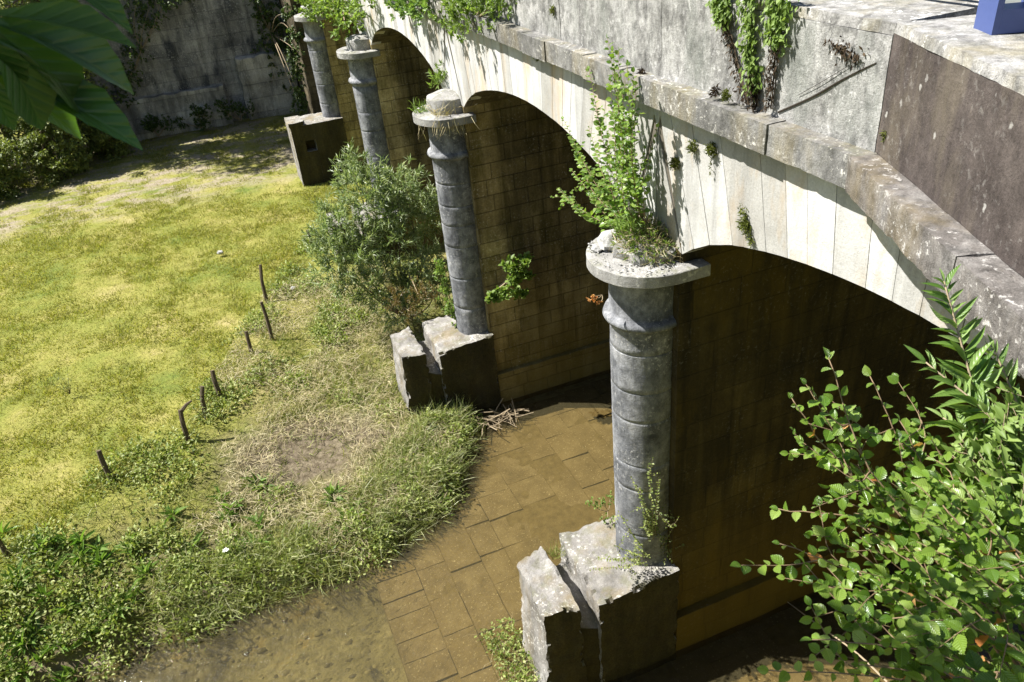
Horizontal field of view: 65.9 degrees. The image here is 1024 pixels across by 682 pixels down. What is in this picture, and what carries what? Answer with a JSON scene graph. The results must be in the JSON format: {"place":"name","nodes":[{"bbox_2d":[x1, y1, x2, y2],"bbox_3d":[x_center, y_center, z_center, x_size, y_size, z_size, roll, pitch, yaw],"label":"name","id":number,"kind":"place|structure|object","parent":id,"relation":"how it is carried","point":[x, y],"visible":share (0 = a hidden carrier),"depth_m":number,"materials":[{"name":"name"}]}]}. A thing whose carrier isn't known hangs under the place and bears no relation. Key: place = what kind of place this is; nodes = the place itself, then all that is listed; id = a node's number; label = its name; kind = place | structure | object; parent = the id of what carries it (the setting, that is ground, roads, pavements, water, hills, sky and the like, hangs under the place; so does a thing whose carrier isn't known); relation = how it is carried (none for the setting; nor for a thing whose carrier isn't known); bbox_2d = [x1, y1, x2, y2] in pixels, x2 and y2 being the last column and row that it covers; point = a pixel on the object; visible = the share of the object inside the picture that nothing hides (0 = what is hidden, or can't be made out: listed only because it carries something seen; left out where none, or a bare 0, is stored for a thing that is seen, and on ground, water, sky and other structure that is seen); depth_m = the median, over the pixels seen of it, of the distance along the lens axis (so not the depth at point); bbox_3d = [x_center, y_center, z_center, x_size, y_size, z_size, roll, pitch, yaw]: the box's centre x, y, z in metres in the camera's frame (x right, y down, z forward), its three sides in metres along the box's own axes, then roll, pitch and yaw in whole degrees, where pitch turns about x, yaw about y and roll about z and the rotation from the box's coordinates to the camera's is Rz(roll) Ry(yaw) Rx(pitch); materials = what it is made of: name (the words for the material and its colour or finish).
{"place":"outdoors","nodes":[
{"label":"outdoors","id":0,"kind":"place"},
{"bbox_2d":[0,111,373,600],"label":"meadow grass","id":1,"kind":"structure","parent":0,"point":[86,241],"depth_m":26.30,"materials":[{"name":"plant"}]},
{"bbox_2d":[0,0,610,681],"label":"ground","id":2,"kind":"structure","parent":0,"point":[286,650],"depth_m":19.82,"materials":[{"name":"green plant"}]},
{"bbox_2d":[0,539,10,557],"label":"fence post","id":3,"kind":"object","parent":2,"relation":"on","point":[3,548],"visible":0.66,"depth_m":15.84,"materials":[{"name":"brown wood"}]},
{"bbox_2d":[0,0,24,159],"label":"broadleaf tree","id":4,"kind":"object","parent":2,"relation":"on","point":[3,125],"visible":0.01,"depth_m":39.59,"materials":[{"name":"green plant"}]},
{"bbox_2d":[0,136,30,200],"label":"bush","id":5,"kind":"object","parent":2,"relation":"on","point":[6,177],"visible":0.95,"depth_m":35.17,"materials":[{"name":"green plant"}]},
{"bbox_2d":[0,84,86,172],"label":"bush","id":6,"kind":"object","parent":2,"relation":"on","point":[18,130],"visible":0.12,"depth_m":37.46,"materials":[{"name":"green plant"}]},
{"bbox_2d":[14,120,92,186],"bbox_3d":[-21.215,-8.705,36.616,3.405,3.582,3.037,-16,33,-16],"label":"bush","id":7,"kind":"object","parent":2,"relation":"on","point":[61,155],"visible":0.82,"depth_m":36.29,"materials":[{"name":"green plant"}]},
{"bbox_2d":[0,0,108,149],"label":"broadleaf tree","id":8,"kind":"object","parent":2,"relation":"on","point":[14,4],"visible":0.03,"depth_m":35.74,"materials":[{"name":"green plant"}]},
{"bbox_2d":[50,363,71,393],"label":"thistle","id":9,"kind":"object","parent":2,"relation":"on","point":[68,387],"visible":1,"depth_m":20.59,"materials":[{"name":"green plant"}]},
{"bbox_2d":[0,0,142,150],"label":"overhanging tree","id":10,"kind":"object","parent":2,"relation":"on","point":[49,49],"visible":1,"depth_m":1.16,"materials":[{"name":"green plant"}]},
{"bbox_2d":[60,69,119,157],"bbox_3d":[-21.265,-11.509,38.985,3.632,5.944,3.826,-16,33,-16],"label":"bush","id":11,"kind":"object","parent":2,"relation":"on","point":[91,82],"visible":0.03,"depth_m":38.97,"materials":[{"name":"green plant"}]},
{"bbox_2d":[96,449,114,480],"bbox_3d":[-9.068,2.896,17.701,0.339,1.013,0.143,24,42,39],"label":"fence post","id":12,"kind":"object","parent":2,"relation":"on","point":[102,460],"visible":0.76,"depth_m":17.60,"materials":[{"name":"brown wood"}]},
{"bbox_2d":[78,120,135,160],"bbox_3d":[-20.022,-10.082,38.779,2.532,3.185,2.706,-16,33,-16],"label":"bush","id":13,"kind":"object","parent":2,"relation":"on","point":[111,150],"visible":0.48,"depth_m":38.74,"materials":[{"name":"green plant"}]},
{"bbox_2d":[4,0,302,149],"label":"retaining wall","id":14,"kind":"structure","parent":2,"relation":"on","point":[199,50],"depth_m":41.47,"materials":[{"name":"grey concrete"}]},
{"bbox_2d":[101,0,194,108],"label":"ivy curtain","id":15,"kind":"object","parent":14,"relation":"attached to","point":[144,21],"visible":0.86,"depth_m":39.54,"materials":[{"name":"green plant"}]},
{"bbox_2d":[243,0,307,115],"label":"ivy curtain","id":16,"kind":"object","parent":14,"relation":"attached to","point":[282,42],"visible":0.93,"depth_m":40.62,"materials":[{"name":"green plant"}]},
{"bbox_2d":[139,112,177,135],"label":"wall weed","id":17,"kind":"object","parent":2,"relation":"on","point":[150,126],"depth_m":41.23,"materials":[{"name":"green plant"}]},
{"bbox_2d":[178,400,191,441],"bbox_3d":[-7.669,2.002,18.726,0.215,1.171,0.524,7,34,20],"label":"fence post","id":18,"kind":"object","parent":2,"relation":"on","point":[183,423],"visible":0.89,"depth_m":18.54,"materials":[{"name":"brown wood"}]},
{"bbox_2d":[174,103,212,131],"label":"wall weed","id":19,"kind":"object","parent":2,"relation":"on","point":[198,112],"depth_m":41.75,"materials":[{"name":"green plant"}]},
{"bbox_2d":[187,396,208,419],"bbox_3d":[-7.479,1.633,18.910,0.454,0.785,0.448,15,37,30],"label":"sapling","id":20,"kind":"object","parent":2,"relation":"on","point":[201,409],"visible":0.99,"depth_m":18.95,"materials":[{"name":"green plant"}]},
{"bbox_2d":[200,386,207,414],"bbox_3d":[-7.612,1.584,19.561,0.125,1.015,0.303,4,33,16],"label":"fence post","id":21,"kind":"object","parent":2,"relation":"on","point":[202,396],"visible":0.68,"depth_m":19.41,"materials":[{"name":"brown wood"}]},
{"bbox_2d":[210,370,222,397],"bbox_3d":[-7.520,1.232,20.198,0.153,1.050,0.335,-24,36,-27],"label":"fence post","id":22,"kind":"object","parent":2,"relation":"on","point":[215,382],"visible":0.77,"depth_m":20.07,"materials":[{"name":"brown wood"}]},
{"bbox_2d":[0,472,450,681],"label":"dock leaves","id":23,"kind":"object","parent":2,"relation":"on","point":[97,559],"visible":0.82,"depth_m":15.90,"materials":[{"name":"green plant"}]},
{"bbox_2d":[223,548,234,587],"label":"umbel flower","id":24,"kind":"object","parent":2,"relation":"on","point":[229,562],"visible":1,"depth_m":15.86,"materials":[{"name":"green plant"}]},
{"bbox_2d":[212,98,255,120],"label":"wall weed","id":25,"kind":"object","parent":2,"relation":"on","point":[233,107],"depth_m":42.20,"materials":[{"name":"green plant"}]},
{"bbox_2d":[0,209,486,681],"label":"bank grass","id":26,"kind":"structure","parent":2,"relation":"on","point":[282,342],"depth_m":18.49,"materials":[{"name":"green plant"}]},
{"bbox_2d":[0,229,488,681],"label":"bank weeds","id":27,"kind":"object","parent":2,"relation":"on","point":[78,618],"visible":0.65,"depth_m":16.39,"materials":[{"name":"green plant"}]},
{"bbox_2d":[244,331,253,351],"bbox_3d":[-7.281,0.152,21.936,0.118,0.911,0.272,-12,32,-10],"label":"fence post","id":28,"kind":"object","parent":2,"relation":"on","point":[249,344],"visible":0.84,"depth_m":21.84,"materials":[{"name":"brown wood"}]},
{"bbox_2d":[107,577,398,681],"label":"river stones","id":29,"kind":"object","parent":2,"relation":"on","point":[317,633],"visible":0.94,"depth_m":15.34,"materials":[{"name":"brown stone"}]},
{"bbox_2d":[259,264,267,302],"bbox_3d":[-7.646,-1.652,24.345,0.137,1.436,0.404,-6,32,0],"label":"fence post","id":30,"kind":"object","parent":2,"relation":"on","point":[262,283],"visible":0.84,"depth_m":24.23,"materials":[{"name":"brown wood"}]},
{"bbox_2d":[260,301,273,340],"bbox_3d":[-6.944,-0.446,22.487,0.128,1.409,0.397,-14,32,-13],"label":"fence post","id":31,"kind":"object","parent":2,"relation":"on","point":[267,320],"visible":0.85,"depth_m":22.41,"materials":[{"name":"brown wood"}]},
{"bbox_2d":[123,392,489,648],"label":"water edge grass","id":32,"kind":"structure","parent":2,"relation":"on","point":[412,441],"depth_m":16.62,"materials":[{"name":"green plant"}]},
{"bbox_2d":[140,265,476,630],"bbox_3d":[-5.515,1.425,20.880,8.433,1.801,12.254,-16,33,-16],"label":"cut straw","id":33,"kind":"object","parent":2,"relation":"on","point":[310,421],"visible":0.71,"depth_m":19.41,"materials":[{"name":"beige plant"}]},
{"bbox_2d":[295,136,450,333],"bbox_3d":[-3.738,-2.805,22.263,4.374,5.390,4.144,-8,32,-3],"label":"willow bush","id":34,"kind":"object","parent":2,"relation":"on","point":[401,200],"visible":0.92,"depth_m":21.91,"materials":[{"name":"green plant"}]},
{"bbox_2d":[383,274,441,325],"bbox_3d":[-3.065,-1.307,22.200,1.695,2.162,3.463,-16,33,-16],"label":"dry shrub","id":35,"kind":"object","parent":2,"relation":"on","point":[418,292],"visible":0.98,"depth_m":20.89,"materials":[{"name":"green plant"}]},
{"bbox_2d":[280,0,1023,681],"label":"arch bridge","id":36,"kind":"structure","parent":2,"relation":"on","point":[706,350],"depth_m":12.64,"materials":[{"name":"grey stone"}]},
{"bbox_2d":[294,0,376,40],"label":"creeper","id":37,"kind":"object","parent":36,"relation":"attached to","point":[339,6],"visible":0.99,"depth_m":23.80,"materials":[{"name":"green plant"}]},
{"bbox_2d":[384,0,437,27],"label":"ivy clump","id":38,"kind":"object","parent":36,"relation":"attached to","point":[410,10],"visible":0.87,"depth_m":17.30,"materials":[{"name":"green plant"}]},
{"bbox_2d":[426,60,447,89],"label":"wall fern","id":39,"kind":"object","parent":36,"relation":"attached to","point":[437,77],"depth_m":17.51,"materials":[{"name":"green plant"}]},
{"bbox_2d":[408,97,476,140],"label":"dry grass","id":40,"kind":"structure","parent":36,"relation":"on","point":[423,107],"depth_m":16.93,"materials":[{"name":"plant"}]},
{"bbox_2d":[433,258,456,326],"bbox_3d":[-1.575,-1.254,20.050,0.643,2.048,0.933,1,32,11],"label":"young shrub","id":41,"kind":"object","parent":36,"relation":"on","point":[449,308],"visible":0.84,"depth_m":19.80,"materials":[{"name":"green plant"}]},
{"bbox_2d":[428,0,516,43],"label":"ledge shrub","id":42,"kind":"object","parent":36,"relation":"on","point":[463,6],"visible":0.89,"depth_m":14.23,"materials":[{"name":"green plant"}]},
{"bbox_2d":[484,251,535,303],"bbox_3d":[-0.062,-1.477,18.677,1.286,1.252,0.836,-3,32,5],"label":"fig sapling","id":43,"kind":"object","parent":36,"relation":"attached to","point":[498,294],"visible":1,"depth_m":18.60,"materials":[{"name":"green plant"}]},
{"bbox_2d":[547,2,555,15],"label":"moss tuft","id":44,"kind":"object","parent":36,"relation":"attached to","point":[552,8],"visible":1,"depth_m":11.65,"materials":[{"name":"green plant"}]},
{"bbox_2d":[542,537,567,559],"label":"grass tuft","id":45,"kind":"object","parent":36,"relation":"on","point":[556,553],"visible":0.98,"depth_m":13.67,"materials":[{"name":"green plant"}]},
{"bbox_2d":[586,294,602,304],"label":"red seedling","id":46,"kind":"object","parent":36,"relation":"attached to","point":[595,298],"visible":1,"depth_m":10.40,"materials":[{"name":"orange plant"}]},
{"bbox_2d":[591,243,601,252],"bbox_3d":[1.163,-1.256,10.646,0.144,0.111,0.173,16,38,31],"label":"rubble stone","id":47,"kind":"object","parent":36,"relation":"on","point":[595,248],"visible":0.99,"depth_m":10.60,"materials":[{"name":"white stone"}]},
{"bbox_2d":[585,490,614,523],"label":"seedling","id":48,"kind":"object","parent":36,"relation":"on","point":[604,503],"visible":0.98,"depth_m":14.18,"materials":[{"name":"green plant"}]},
{"bbox_2d":[550,35,658,236],"bbox_3d":[1.114,-2.744,10.709,0.773,2.758,2.954,-16,33,-16],"label":"young alder","id":49,"kind":"object","parent":36,"relation":"on","point":[622,164],"visible":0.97,"depth_m":10.08,"materials":[{"name":"green plant"}]},
{"bbox_2d":[597,229,618,250],"bbox_3d":[1.346,-1.353,10.668,0.442,0.286,0.363,-16,33,-16],"label":"rubble stone","id":50,"kind":"object","parent":36,"relation":"on","point":[603,239],"visible":0.69,"depth_m":10.56,"materials":[{"name":"white stone"}]},
{"bbox_2d":[605,207,650,236],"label":"fern tuft","id":51,"kind":"object","parent":36,"relation":"on","point":[628,223],"visible":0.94,"depth_m":10.19,"materials":[{"name":"green plant"}]},
{"bbox_2d":[590,457,683,579],"bbox_3d":[2.229,2.782,12.322,2.412,2.543,0.939,-16,33,-16],"label":"birch seedling","id":52,"kind":"object","parent":36,"relation":"on","point":[649,528],"visible":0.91,"depth_m":12.46,"materials":[{"name":"green plant"}]},
{"bbox_2d":[635,65,647,74],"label":"moss tuft","id":53,"kind":"object","parent":36,"relation":"on","point":[641,70],"visible":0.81,"depth_m":9.64,"materials":[{"name":"brown plant"}]},
{"bbox_2d":[609,212,681,266],"bbox_3d":[1.802,-1.411,10.448,1.161,0.713,1.138,8,34,21],"label":"grass mound","id":54,"kind":"object","parent":36,"relation":"on","point":[656,240],"depth_m":10.19,"materials":[{"name":"green plant"}]},
{"bbox_2d":[667,156,680,170],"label":"moss tuft","id":55,"kind":"object","parent":36,"relation":"attached to","point":[674,163],"visible":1,"depth_m":9.52,"materials":[{"name":"green plant"}]},
{"bbox_2d":[685,139,697,154],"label":"moss tuft","id":56,"kind":"object","parent":36,"relation":"attached to","point":[690,147],"visible":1,"depth_m":9.07,"materials":[{"name":"green plant"}]},
{"bbox_2d":[704,141,717,175],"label":"moss tuft","id":57,"kind":"object","parent":36,"relation":"attached to","point":[709,148],"visible":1,"depth_m":8.76,"materials":[{"name":"green plant"}]},
{"bbox_2d":[708,83,721,98],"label":"moss tuft","id":58,"kind":"object","parent":36,"relation":"attached to","point":[714,93],"visible":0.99,"depth_m":8.33,"materials":[{"name":"brown plant"}]},
{"bbox_2d":[720,87,732,103],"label":"moss tuft","id":59,"kind":"object","parent":36,"relation":"attached to","point":[727,94],"visible":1,"depth_m":8.16,"materials":[{"name":"green plant"}]},
{"bbox_2d":[705,0,748,106],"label":"hanging vine","id":60,"kind":"object","parent":36,"relation":"hanging from","point":[720,17],"visible":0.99,"depth_m":8.01,"materials":[{"name":"green plant"}]},
{"bbox_2d":[735,203,754,248],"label":"moss tuft","id":61,"kind":"object","parent":36,"relation":"attached to","point":[743,224],"visible":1,"depth_m":8.54,"materials":[{"name":"green plant"}]},
{"bbox_2d":[735,0,763,112],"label":"hanging vine","id":62,"kind":"object","parent":36,"relation":"hanging from","point":[749,52],"visible":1,"depth_m":7.75,"materials":[{"name":"green plant"}]},
{"bbox_2d":[752,0,798,112],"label":"hanging vine","id":63,"kind":"object","parent":36,"relation":"hanging from","point":[774,29],"visible":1,"depth_m":7.34,"materials":[{"name":"green plant"}]},
{"bbox_2d":[777,36,876,112],"bbox_3d":[2.750,-2.303,7.018,0.135,0.822,1.149,-16,33,-16],"label":"withered vine","id":64,"kind":"object","parent":36,"relation":"attached to","point":[841,50],"visible":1,"depth_m":6.70,"materials":[{"name":"brown plant"}]},
{"bbox_2d":[845,15,1023,377],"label":"wing wall","id":65,"kind":"structure","parent":36,"relation":"on","point":[934,185],"depth_m":5.33,"materials":[{"name":"grey concrete"}]},
{"bbox_2d":[879,130,887,142],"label":"moss tuft","id":66,"kind":"object","parent":65,"relation":"attached to","point":[884,133],"visible":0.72,"depth_m":6.50,"materials":[{"name":"green plant"}]},
{"bbox_2d":[973,0,1023,35],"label":"railing","id":67,"kind":"object","parent":36,"relation":"on","point":[994,17],"visible":1,"depth_m":5.52,"materials":[{"name":"blue paint"}]},
{"bbox_2d":[374,377,1023,681],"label":"stone apron","id":68,"kind":"object","parent":2,"relation":"on","point":[426,657],"visible":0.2,"depth_m":16.12,"materials":[{"name":"brown stone"}]},
{"bbox_2d":[380,394,1023,681],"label":"river silt","id":69,"kind":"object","parent":2,"relation":"on","point":[553,517],"visible":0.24,"depth_m":17.31,"materials":[{"name":"brown soil"}]},
{"bbox_2d":[730,347,1023,681],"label":"alder bush","id":70,"kind":"object","parent":2,"relation":"on","point":[953,622],"visible":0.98,"depth_m":2.53,"materials":[{"name":"green plant"}]},
{"bbox_2d":[905,264,1022,473],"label":"willow shoot","id":71,"kind":"object","parent":2,"relation":"on","point":[974,390],"visible":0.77,"depth_m":2.93,"materials":[{"name":"green plant"}]},
{"bbox_2d":[940,380,1023,588],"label":"leafy shrub","id":72,"kind":"object","parent":2,"relation":"on","point":[988,461],"visible":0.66,"depth_m":2.70,"materials":[{"name":"green plant"}]},
{"bbox_2d":[588,240,670,274],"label":"gravel","id":73,"kind":"structure","parent":0,"point":[649,272],"depth_m":10.13,"materials":[{"name":"grey gravel"}]},
{"label":"river water","id":74,"kind":"structure","parent":0,"visible":0},
{"bbox_2d":[467,398,533,435],"bbox_3d":[-0.352,2.059,20.081,1.816,0.647,0.989,-16,33,-16],"label":"driftwood","id":75,"kind":"object","parent":74,"relation":"in","point":[502,415],"visible":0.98,"depth_m":20.12,"materials":[{"name":"grey wood"}]},
{"bbox_2d":[469,613,539,681],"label":"waterside weed","id":76,"kind":"object","parent":74,"relation":"in","point":[520,666],"visible":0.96,"depth_m":14.09,"materials":[{"name":"green plant"}]},
{"bbox_2d":[788,602,887,681],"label":"fallen branch","id":77,"kind":"object","parent":74,"relation":"on","point":[872,667],"visible":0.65,"depth_m":12.82,"materials":[{"name":"brown wood"}]}
]}

